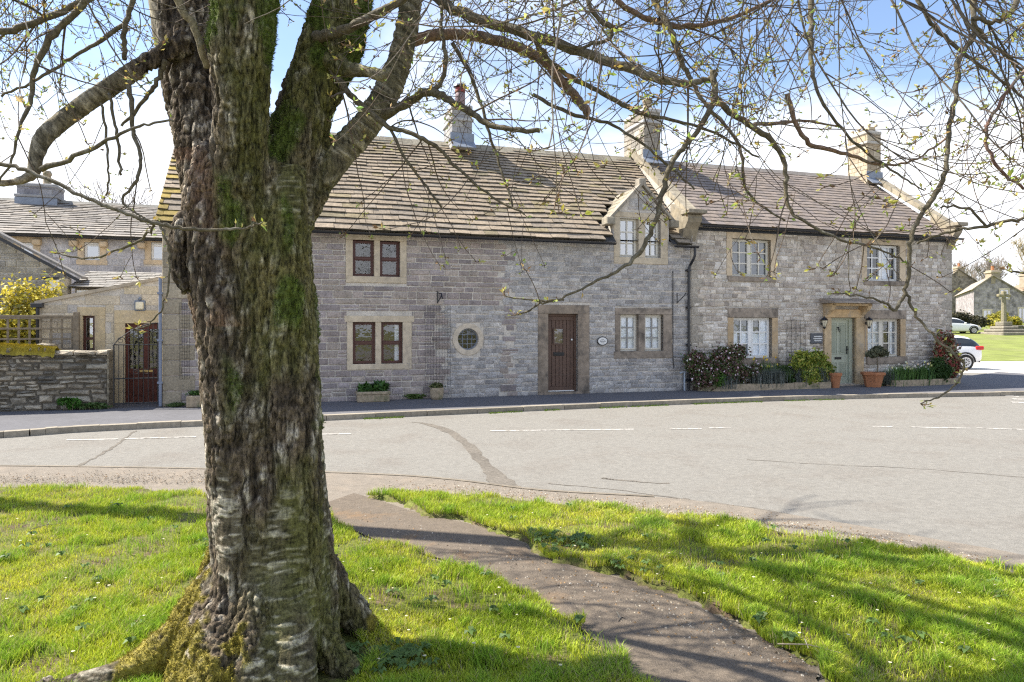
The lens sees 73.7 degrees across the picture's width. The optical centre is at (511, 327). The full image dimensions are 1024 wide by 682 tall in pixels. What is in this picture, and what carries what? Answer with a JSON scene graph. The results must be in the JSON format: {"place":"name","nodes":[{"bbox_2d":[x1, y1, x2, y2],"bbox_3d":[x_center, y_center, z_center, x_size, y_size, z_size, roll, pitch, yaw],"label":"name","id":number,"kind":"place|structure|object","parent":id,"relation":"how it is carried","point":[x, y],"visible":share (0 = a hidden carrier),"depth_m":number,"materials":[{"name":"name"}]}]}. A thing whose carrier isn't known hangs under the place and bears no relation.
{"place":"outdoors","nodes":[
{"label":"outdoors","id":0,"kind":"place"},
{"bbox_2d":[0,171,162,293],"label":"house","id":1,"kind":"structure","parent":0,"point":[19,221],"depth_m":20.72,"materials":[{"name":"stone"}]},
{"bbox_2d":[12,236,40,257],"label":"window","id":2,"kind":"structure","parent":1,"relation":"in","point":[22,239],"depth_m":19.82,"materials":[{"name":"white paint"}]},
{"bbox_2d":[76,238,106,264],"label":"window","id":3,"kind":"structure","parent":1,"relation":"in","point":[93,249],"depth_m":20.33,"materials":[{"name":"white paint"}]},
{"bbox_2d":[144,241,161,263],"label":"window","id":4,"kind":"structure","parent":1,"relation":"in","point":[153,251],"depth_m":20.83,"materials":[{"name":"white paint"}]},
{"bbox_2d":[68,168,154,204],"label":"bare tree","id":5,"kind":"object","parent":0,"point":[112,201],"visible":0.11,"depth_m":44.17,"materials":[{"name":"brown plant"}]},
{"bbox_2d":[68,271,161,292],"bbox_3d":[-10.003,0.114,17.412,1.788,3.173,1.837,0,0,-18],"label":"lean to","id":6,"kind":"object","parent":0,"point":[97,279],"visible":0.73,"depth_m":17.31,"materials":[{"name":"stone"}]},
{"bbox_2d":[0,480,664,681],"bbox_3d":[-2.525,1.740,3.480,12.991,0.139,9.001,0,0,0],"label":"lawn","id":7,"kind":"structure","parent":0,"point":[346,638],"depth_m":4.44,"materials":[{"name":"green plant"}]},
{"bbox_2d":[5,512,994,666],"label":"daisies","id":8,"kind":"object","parent":7,"relation":"on","point":[553,608],"visible":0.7,"depth_m":4.01,"materials":[{"name":"white plant"}]},
{"bbox_2d":[0,503,1020,674],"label":"lawn weeds","id":9,"kind":"object","parent":7,"relation":"on","point":[406,649],"visible":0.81,"depth_m":3.83,"materials":[{"name":"green plant"}]},
{"bbox_2d":[0,0,1023,681],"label":"cherry tree","id":10,"kind":"object","parent":7,"relation":"on","point":[272,592],"visible":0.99,"depth_m":3.21,"materials":[{"name":"brown plant"}]},
{"bbox_2d":[0,373,1023,554],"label":"road","id":11,"kind":"structure","parent":0,"point":[708,463],"depth_m":9.67,"materials":[{"name":"grey asphalt"}]},
{"bbox_2d":[416,422,517,485],"bbox_3d":[-0.794,1.786,10.267,0.533,0.001,5.643,0,0,-18],"label":"trench patch","id":12,"kind":"object","parent":11,"relation":"on","point":[495,475],"visible":0.98,"depth_m":9.14,"materials":[{"name":"grey asphalt"}]},
{"bbox_2d":[0,391,1023,437],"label":"kerb","id":13,"kind":"structure","parent":11,"relation":"on","point":[108,427],"depth_m":14.38,"materials":[{"name":"stone"}]},
{"bbox_2d":[71,431,1016,513],"bbox_3d":[-0.580,1.787,8.609,13.103,0.001,3.234,0,0,16],"label":"road crack","id":14,"kind":"object","parent":11,"relation":"on","point":[103,452],"visible":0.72,"depth_m":8.06,"materials":[{"name":"asphalt"}]},
{"bbox_2d":[68,396,1023,439],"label":"road marking","id":15,"kind":"object","parent":11,"relation":"on","point":[572,429],"visible":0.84,"depth_m":11.89,"materials":[{"name":"paint"}]},
{"bbox_2d":[363,398,844,419],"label":"kerb weeds","id":16,"kind":"object","parent":11,"relation":"on","point":[613,407],"visible":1,"depth_m":15.31,"materials":[{"name":"green plant"}]},
{"bbox_2d":[0,466,1023,681],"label":"verge","id":17,"kind":"structure","parent":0,"point":[339,485],"depth_m":7.25,"materials":[{"name":"gravel"},{"name":"soil"}]},
{"bbox_2d":[0,465,653,496],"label":"edging","id":18,"kind":"object","parent":17,"relation":"on","point":[367,473],"visible":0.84,"depth_m":7.94,"materials":[{"name":"stone"}]},
{"bbox_2d":[1,467,1011,676],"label":"grit","id":19,"kind":"object","parent":17,"relation":"on","point":[775,652],"visible":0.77,"depth_m":5.69,"materials":[{"name":"grey gravel"}]},
{"bbox_2d":[0,372,1023,430],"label":"pavement","id":20,"kind":"structure","parent":0,"point":[150,412],"depth_m":15.39,"materials":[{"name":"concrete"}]},
{"bbox_2d":[0,271,71,344],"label":"forsythia","id":21,"kind":"object","parent":20,"relation":"on","point":[20,301],"visible":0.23,"depth_m":15.13,"materials":[{"name":"yellow plant"}]},
{"bbox_2d":[0,312,79,349],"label":"trellis fence","id":22,"kind":"object","parent":20,"relation":"on","point":[75,330],"visible":0.66,"depth_m":14.43,"materials":[{"name":"wood"}]},
{"bbox_2d":[0,231,87,325],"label":"gabled outbuilding","id":23,"kind":"structure","parent":20,"relation":"on","point":[18,262],"depth_m":16.32,"materials":[{"name":"stone"}]},
{"bbox_2d":[42,276,70,296],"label":"stone pier","id":24,"kind":"structure","parent":20,"relation":"on","point":[67,283],"depth_m":16.13,"materials":[{"name":"stone"}]},
{"bbox_2d":[0,343,114,411],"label":"dry stone wall","id":25,"kind":"structure","parent":20,"relation":"on","point":[40,377],"depth_m":13.93,"materials":[{"name":"grey stone"}]},
{"bbox_2d":[57,396,81,410],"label":"fern","id":26,"kind":"object","parent":20,"relation":"on","point":[69,403],"visible":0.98,"depth_m":13.92,"materials":[{"name":"green plant"}]},
{"bbox_2d":[74,402,112,409],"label":"weeds","id":27,"kind":"object","parent":20,"relation":"on","point":[96,405],"visible":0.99,"depth_m":14.05,"materials":[{"name":"green plant"}]},
{"bbox_2d":[30,276,162,402],"bbox_3d":[-9.501,0.322,16.602,2.651,2.996,3.640,0,0,-18],"label":"house extension","id":28,"kind":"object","parent":20,"relation":"on","point":[108,314],"visible":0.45,"depth_m":15.09,"materials":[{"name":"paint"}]},
{"bbox_2d":[83,316,94,349],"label":"window","id":29,"kind":"structure","parent":28,"relation":"in","point":[88,321],"depth_m":15.00,"materials":[{"name":"brown paint"}]},
{"bbox_2d":[134,297,145,310],"bbox_3d":[-8.274,-0.514,15.176,0.220,0.310,0.118,0,0,-18],"label":"wall lamp","id":30,"kind":"object","parent":28,"relation":"attached to","point":[139,304],"visible":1,"depth_m":15.16,"materials":[{"name":"white glass"}]},
{"bbox_2d":[126,323,162,402],"bbox_3d":[-8.265,0.808,15.476,0.899,1.884,0.375,0,0,-18],"label":"door","id":31,"kind":"structure","parent":28,"relation":"in","point":[153,327],"depth_m":15.35,"materials":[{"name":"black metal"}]},
{"bbox_2d":[165,402,185,406],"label":"weeds","id":32,"kind":"object","parent":20,"relation":"on","point":[176,404],"visible":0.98,"depth_m":14.49,"materials":[{"name":"green plant"}]},
{"bbox_2d":[185,390,200,407],"bbox_3d":[-6.661,1.514,14.535,0.525,0.373,0.280,0,0,-18],"label":"stone trough","id":33,"kind":"object","parent":20,"relation":"on","point":[192,399],"visible":0.62,"depth_m":14.39,"materials":[{"name":"beige stone"}]},
{"bbox_2d":[355,379,390,402],"bbox_3d":[-3.154,1.442,15.608,0.808,0.517,0.383,0,0,-18],"label":"stone trough","id":34,"kind":"object","parent":20,"relation":"on","point":[377,391],"visible":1,"depth_m":15.51,"materials":[{"name":"beige stone"}]},
{"bbox_2d":[404,394,426,398],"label":"weeds","id":35,"kind":"object","parent":20,"relation":"on","point":[414,396],"visible":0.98,"depth_m":16.07,"materials":[{"name":"green plant"}]},
{"bbox_2d":[154,77,698,406],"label":"stone cottage","id":36,"kind":"structure","parent":20,"relation":"on","point":[377,293],"depth_m":17.05,"materials":[{"name":"stone"}]},
{"bbox_2d":[113,322,158,405],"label":"iron gate","id":37,"kind":"structure","parent":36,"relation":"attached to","point":[138,371],"depth_m":14.39,"materials":[{"name":"black metal"}]},
{"bbox_2d":[157,278,162,405],"bbox_3d":[-7.471,0.315,14.493,0.100,2.730,0.090,0,0,-18],"label":"drainpipe","id":38,"kind":"object","parent":36,"relation":"attached to","point":[160,339],"visible":0.91,"depth_m":14.46,"materials":[{"name":"grey metal"}]},
{"bbox_2d":[180,303,188,378],"bbox_3d":[-7.018,0.299,14.631,0.192,1.636,0.006,0,0,-18],"label":"wire trellis","id":39,"kind":"object","parent":36,"relation":"attached to","point":[184,337],"visible":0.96,"depth_m":14.63,"materials":[{"name":"metal"}]},
{"bbox_2d":[346,231,406,282],"bbox_3d":[-3.221,-1.620,16.105,1.396,1.179,0.470,0,0,-18],"label":"window","id":40,"kind":"structure","parent":36,"relation":"in","point":[376,261],"depth_m":16.02,"materials":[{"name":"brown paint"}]},
{"bbox_2d":[344,316,413,369],"bbox_3d":[-3.150,0.361,16.128,1.607,1.254,0.470,0,0,-18],"label":"window","id":41,"kind":"structure","parent":36,"relation":"in","point":[372,341],"depth_m":16.08,"materials":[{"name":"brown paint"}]},
{"bbox_2d":[425,305,450,386],"bbox_3d":[-1.769,0.454,16.299,0.620,1.942,0.006,0,0,-18],"label":"wire trellis","id":42,"kind":"object","parent":36,"relation":"attached to","point":[436,322],"visible":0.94,"depth_m":16.30,"materials":[{"name":"metal"}]},
{"bbox_2d":[453,323,483,354],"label":"window","id":43,"kind":"structure","parent":36,"relation":"in","point":[468,338],"depth_m":16.63,"materials":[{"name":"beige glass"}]},
{"bbox_2d":[538,305,588,394],"bbox_3d":[1.289,0.579,17.417,1.397,2.282,0.240,0,0,-18],"label":"door","id":44,"kind":"structure","parent":36,"relation":"in","point":[557,325],"depth_m":17.44,"materials":[{"name":"brown paint"}]},
{"bbox_2d":[597,337,607,344],"bbox_3d":[2.334,0.359,17.607,0.290,0.230,0.031,0,0,-18],"label":"name plaque","id":45,"kind":"object","parent":36,"relation":"attached to","point":[602,340],"visible":1,"depth_m":17.59,"materials":[{"name":"white ceramic"}]},
{"bbox_2d":[614,211,667,264],"bbox_3d":[3.339,-2.341,18.189,1.580,1.349,0.470,0,0,-18],"label":"window","id":46,"kind":"structure","parent":36,"relation":"in","point":[623,250],"depth_m":18.07,"materials":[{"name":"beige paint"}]},
{"bbox_2d":[614,308,672,358],"bbox_3d":[3.448,0.158,18.089,1.738,1.318,0.214,0,0,-18],"label":"window","id":47,"kind":"structure","parent":36,"relation":"in","point":[638,335],"depth_m":18.07,"materials":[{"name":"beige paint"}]},
{"bbox_2d":[429,382,445,399],"bbox_3d":[-1.762,1.491,16.092,0.386,0.419,0.356,0,0,18],"label":"stone pot","id":48,"kind":"object","parent":20,"relation":"on","point":[436,391],"visible":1,"depth_m":15.97,"materials":[{"name":"beige stone"}]},
{"bbox_2d":[711,369,730,386],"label":"grass bush","id":49,"kind":"object","parent":20,"relation":"on","point":[720,377],"visible":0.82,"depth_m":18.00,"materials":[{"name":"green plant"}]},
{"bbox_2d":[693,381,830,390],"bbox_3d":[6.888,1.635,18.716,3.980,0.230,0.674,0,0,-18],"label":"flower bed edge","id":50,"kind":"object","parent":20,"relation":"on","point":[783,386],"visible":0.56,"depth_m":18.41,"materials":[{"name":"stone"}]},
{"bbox_2d":[679,342,750,390],"bbox_3d":[5.492,1.063,18.253,2.279,1.336,0.737,0,0,-18],"label":"flowering shrub","id":51,"kind":"object","parent":50,"relation":"on","point":[726,360],"visible":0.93,"depth_m":18.08,"materials":[{"name":"green plant"}]},
{"bbox_2d":[714,374,742,388],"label":"lavender","id":52,"kind":"object","parent":50,"relation":"on","point":[733,383],"visible":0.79,"depth_m":18.08,"materials":[{"name":"green plant"}]},
{"bbox_2d":[737,360,763,383],"bbox_3d":[6.353,1.278,18.449,1.055,0.906,0.431,0,0,-3],"label":"flowering shrub","id":53,"kind":"object","parent":50,"relation":"in","point":[751,370],"visible":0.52,"depth_m":18.39,"materials":[{"name":"green plant"}]},
{"bbox_2d":[746,368,779,387],"bbox_3d":[6.837,1.357,18.562,1.106,0.567,0.718,0,0,-18],"label":"lavender","id":54,"kind":"object","parent":50,"relation":"on","point":[764,379],"visible":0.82,"depth_m":18.41,"materials":[{"name":"green plant"}]},
{"bbox_2d":[751,356,782,380],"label":"daffodils","id":55,"kind":"object","parent":50,"relation":"on","point":[766,367],"visible":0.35,"depth_m":18.82,"materials":[{"name":"green plant"}]},
{"bbox_2d":[765,368,790,387],"bbox_3d":[7.220,1.357,18.592,1.059,0.567,0.727,0,0,-1],"label":"lavender","id":56,"kind":"object","parent":50,"relation":"on","point":[777,378],"visible":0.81,"depth_m":18.55,"materials":[{"name":"green plant"}]},
{"bbox_2d":[776,364,795,382],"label":"leafy shrub","id":57,"kind":"object","parent":50,"relation":"on","point":[786,368],"visible":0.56,"depth_m":18.84,"materials":[{"name":"green plant"}]},
{"bbox_2d":[791,367,814,386],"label":"lavender","id":58,"kind":"object","parent":50,"relation":"on","point":[797,378],"visible":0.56,"depth_m":18.79,"materials":[{"name":"green plant"}]},
{"bbox_2d":[787,347,836,386],"bbox_3d":[8.346,1.144,19.128,1.674,1.182,0.772,0,0,-18],"label":"variegated shrub","id":59,"kind":"object","parent":50,"relation":"on","point":[812,360],"visible":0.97,"depth_m":18.88,"materials":[{"name":"green plant"}]},
{"bbox_2d":[816,366,832,382],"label":"lavender","id":60,"kind":"object","parent":50,"relation":"on","point":[822,374],"visible":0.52,"depth_m":18.99,"materials":[{"name":"green plant"}]},
{"bbox_2d":[627,123,967,389],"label":"stone cottage","id":61,"kind":"structure","parent":20,"relation":"on","point":[751,309],"depth_m":20.04,"materials":[{"name":"stone"}]},
{"bbox_2d":[726,228,776,281],"bbox_3d":[6.650,-2.030,19.096,1.623,1.521,0.234,0,0,-18],"label":"window","id":62,"kind":"structure","parent":61,"relation":"in","point":[754,270],"depth_m":19.13,"materials":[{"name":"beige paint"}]},
{"bbox_2d":[728,308,778,363],"bbox_3d":[6.710,0.248,19.115,1.668,1.554,0.234,0,0,-18],"label":"window","id":63,"kind":"structure","parent":61,"relation":"in","point":[749,327],"depth_m":19.16,"materials":[{"name":"white paint"}]},
{"bbox_2d":[791,320,791,367],"bbox_3d":[8.087,0.478,19.430,0.644,1.362,0.014,0,0,-18],"label":"wire trellis","id":64,"kind":"object","parent":61,"relation":"attached to","point":[791,340],"visible":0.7,"depth_m":19.38,"materials":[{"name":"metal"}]},
{"bbox_2d":[810,333,822,343],"bbox_3d":[8.767,0.328,19.649,0.420,0.300,0.034,0,0,-18],"label":"house sign","id":65,"kind":"object","parent":61,"relation":"attached to","point":[816,338],"visible":1,"depth_m":19.63,"materials":[{"name":"grey stone"}]},
{"bbox_2d":[821,316,827,328],"bbox_3d":[8.982,-0.130,19.636,0.212,0.360,0.212,0,0,27],"label":"wall lantern","id":66,"kind":"object","parent":61,"relation":"attached to","point":[824,320],"depth_m":19.58,"materials":[{"name":"black paint"}]},
{"bbox_2d":[819,298,879,385],"bbox_3d":[9.759,0.453,19.792,1.723,2.594,0.820,0,0,-18],"label":"door","id":67,"kind":"structure","parent":61,"relation":"in","point":[837,334],"depth_m":20.07,"materials":[{"name":"green paint"}]},
{"bbox_2d":[865,316,872,344],"bbox_3d":[10.474,0.348,20.031,0.213,1.320,0.224,0,0,27],"label":"wall lantern","id":68,"kind":"object","parent":61,"relation":"attached to","point":[868,320],"depth_m":19.99,"materials":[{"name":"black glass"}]},
{"bbox_2d":[862,235,905,285],"bbox_3d":[11.085,-2.020,20.640,1.682,1.539,0.490,0,0,-18],"label":"window","id":69,"kind":"structure","parent":61,"relation":"in","point":[870,260],"depth_m":20.63,"materials":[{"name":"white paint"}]},
{"bbox_2d":[864,310,907,363],"bbox_3d":[11.108,0.294,20.647,1.683,1.612,0.490,0,0,-18],"label":"window","id":70,"kind":"structure","parent":61,"relation":"in","point":[883,331],"depth_m":20.61,"materials":[{"name":"beige paint"}]},
{"bbox_2d":[829,372,841,387],"bbox_3d":[9.056,1.490,19.139,0.370,0.420,0.370,0,0,-18],"label":"terracotta pot","id":71,"kind":"object","parent":20,"relation":"on","point":[835,379],"visible":0.98,"depth_m":19.02,"materials":[{"name":"ceramic"}]},
{"bbox_2d":[860,371,885,386],"bbox_3d":[10.267,1.490,19.419,0.672,0.420,0.582,0,0,-18],"label":"terracotta planter","id":72,"kind":"object","parent":20,"relation":"on","point":[872,379],"visible":1,"depth_m":19.24,"materials":[{"name":"ceramic"}]},
{"bbox_2d":[865,345,890,371],"bbox_3d":[10.398,0.891,19.485,0.888,0.782,0.499,0,0,-18],"label":"potted tree","id":73,"kind":"object","parent":72,"relation":"in","point":[875,351],"visible":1,"depth_m":19.38,"materials":[{"name":"green plant"}]},
{"bbox_2d":[881,377,960,385],"bbox_3d":[12.169,1.636,20.302,2.988,0.228,0.848,0,0,-18],"label":"flower bed edge","id":74,"kind":"object","parent":20,"relation":"on","point":[920,382],"visible":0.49,"depth_m":19.81,"materials":[{"name":"stone"}]},
{"bbox_2d":[882,371,899,384],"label":"lavender","id":75,"kind":"object","parent":74,"relation":"on","point":[888,378],"visible":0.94,"depth_m":19.61,"materials":[{"name":"green plant"}]},
{"bbox_2d":[882,361,921,386],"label":"daffodils","id":76,"kind":"object","parent":74,"relation":"on","point":[903,372],"visible":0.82,"depth_m":19.76,"materials":[{"name":"green plant"}]},
{"bbox_2d":[910,361,936,385],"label":"daffodils","id":77,"kind":"object","parent":74,"relation":"on","point":[926,373],"visible":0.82,"depth_m":19.91,"materials":[{"name":"green plant"}]},
{"bbox_2d":[932,326,961,377],"bbox_3d":[13.223,0.845,20.762,1.144,1.771,0.460,0,0,-18],"label":"red leaved shrub","id":78,"kind":"object","parent":74,"relation":"in","point":[940,350],"visible":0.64,"depth_m":20.65,"materials":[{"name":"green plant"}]},
{"bbox_2d":[928,356,954,381],"bbox_3d":[12.649,1.290,20.267,0.891,0.881,0.498,0,0,-18],"label":"round bush","id":79,"kind":"object","parent":20,"relation":"on","point":[943,369],"visible":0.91,"depth_m":20.13,"materials":[{"name":"green plant"}]},
{"bbox_2d":[950,359,960,377],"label":"red berry shrub","id":80,"kind":"object","parent":20,"relation":"on","point":[958,362],"visible":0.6,"depth_m":20.76,"materials":[{"name":"green plant"}]},
{"bbox_2d":[0,0,1023,285],"label":"sky","id":81,"kind":"structure","parent":0,"point":[156,140],"materials":[{"name":"blue"}]},
{"bbox_2d":[329,493,818,681],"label":"path","id":82,"kind":"structure","parent":0,"point":[663,657],"depth_m":4.23,"materials":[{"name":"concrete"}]},
{"bbox_2d":[366,485,1023,681],"bbox_3d":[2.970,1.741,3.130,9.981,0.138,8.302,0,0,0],"label":"grass","id":83,"kind":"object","parent":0,"point":[712,607],"visible":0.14,"depth_m":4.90,"materials":[{"name":"green plant"}]},
{"bbox_2d":[777,639,840,652],"bbox_3d":[1.542,1.651,3.549,0.301,0.045,0.037,0,0,25],"label":"fallen twig","id":84,"kind":"object","parent":83,"relation":"on","point":[799,644],"visible":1,"depth_m":3.56,"materials":[{"name":"brown wood"}]},
{"bbox_2d":[890,167,1018,210],"bbox_3d":[13.893,-3.831,19.501,0.018,4.206,11.016,0,0,-2],"label":"overhead cable","id":85,"kind":"object","parent":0,"point":[962,194],"visible":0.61,"depth_m":20.69,"materials":[{"name":"black rubber"}]},
{"bbox_2d":[912,182,1022,209],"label":"overhead cable","id":86,"kind":"object","parent":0,"point":[972,199],"visible":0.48,"depth_m":22.50,"materials":[{"name":"black rubber"}]},
{"bbox_2d":[916,189,1023,224],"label":"overhead cable","id":87,"kind":"object","parent":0,"point":[981,212],"visible":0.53,"depth_m":24.68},
{"bbox_2d":[952,323,1023,360],"bbox_3d":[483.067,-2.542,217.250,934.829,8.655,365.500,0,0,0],"label":"village green","id":88,"kind":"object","parent":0,"point":[1003,347],"visible":0.05,"depth_m":46.95,"materials":[{"name":"green plant"}]},
{"bbox_2d":[952,259,975,274],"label":"bare tree","id":89,"kind":"object","parent":88,"relation":"on","point":[954,265],"visible":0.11,"depth_m":134.84,"materials":[{"name":"brown plant"}]},
{"bbox_2d":[951,263,977,311],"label":"farmhouse","id":90,"kind":"object","parent":88,"relation":"on","point":[962,279],"visible":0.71,"depth_m":111.73,"materials":[{"name":"stone"}]},
{"bbox_2d":[951,318,980,333],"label":"parked car","id":91,"kind":"object","parent":88,"relation":"on","point":[959,325],"visible":0.58,"depth_m":61.03,"materials":[{"name":"white paint"}]},
{"bbox_2d":[951,309,993,327],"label":"hedge","id":92,"kind":"object","parent":88,"relation":"on","point":[981,321],"visible":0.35,"depth_m":67.47,"materials":[{"name":"green plant"}]},
{"bbox_2d":[969,272,1000,280],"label":"bare tree","id":93,"kind":"object","parent":88,"relation":"on","point":[976,277],"visible":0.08,"depth_m":150.39,"materials":[{"name":"brown plant"}]},
{"bbox_2d":[965,247,1009,279],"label":"bare tree","id":94,"kind":"object","parent":88,"relation":"on","point":[987,267],"visible":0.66,"depth_m":129.57,"materials":[{"name":"brown plant"}]},
{"bbox_2d":[955,266,1023,322],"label":"stone farmhouse","id":95,"kind":"object","parent":88,"relation":"on","point":[980,298],"visible":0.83,"depth_m":84.84,"materials":[{"name":"stone"}]},
{"bbox_2d":[982,309,991,317],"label":"window","id":96,"kind":"structure","parent":95,"relation":"in","point":[985,312],"depth_m":84.85,"materials":[{"name":"white glass"}]},
{"bbox_2d":[999,288,1009,299],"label":"window","id":97,"kind":"structure","parent":95,"relation":"in","point":[1000,289],"depth_m":84.66,"materials":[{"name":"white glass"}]},
{"bbox_2d":[1018,307,1023,321],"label":"window","id":98,"kind":"structure","parent":95,"relation":"in","point":[1020,309],"depth_m":84.54,"materials":[{"name":"white glass"}]},
{"bbox_2d":[985,309,1012,327],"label":"gorse bush","id":99,"kind":"object","parent":88,"relation":"on","point":[996,317],"visible":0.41,"depth_m":72.01,"materials":[{"name":"yellow plant"}]},
{"bbox_2d":[978,291,1023,334],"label":"village cross","id":100,"kind":"object","parent":88,"relation":"on","point":[1003,327],"visible":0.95,"depth_m":59.77,"materials":[{"name":"beige stone"}]},
{"bbox_2d":[1008,315,1022,324],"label":"gorse bush","id":101,"kind":"object","parent":88,"relation":"on","point":[1016,320],"visible":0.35,"depth_m":72.48,"materials":[{"name":"yellow plant"}]},
{"bbox_2d":[1009,231,1023,269],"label":"bare tree","id":102,"kind":"object","parent":88,"relation":"on","point":[1019,246],"visible":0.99,"depth_m":118.58,"materials":[{"name":"brown plant"}]},
{"bbox_2d":[1011,265,1023,284],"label":"bare tree","id":103,"kind":"object","parent":88,"relation":"on","point":[1018,273],"visible":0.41,"depth_m":142.35,"materials":[{"name":"brown plant"}]},
{"bbox_2d":[1012,325,1023,328],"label":"field wall","id":104,"kind":"structure","parent":88,"relation":"on","point":[1020,326],"depth_m":62.76,"materials":[{"name":"grey stone"}]},
{"bbox_2d":[1014,274,1023,291],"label":"roofed cottage","id":105,"kind":"structure","parent":88,"relation":"on","point":[1020,286],"depth_m":98.78,"materials":[{"name":"stone"}]},
{"bbox_2d":[960,361,1023,372],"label":"gravel lane","id":106,"kind":"structure","parent":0,"point":[998,366],"depth_m":30.11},
{"bbox_2d":[954,335,983,369],"bbox_3d":[17.686,1.058,29.446,4.210,1.473,2.028,0,0,4],"label":"parked car","id":107,"kind":"object","parent":106,"relation":"on","point":[971,352],"visible":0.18,"depth_m":28.51,"materials":[{"name":"white paint"}]}
]}

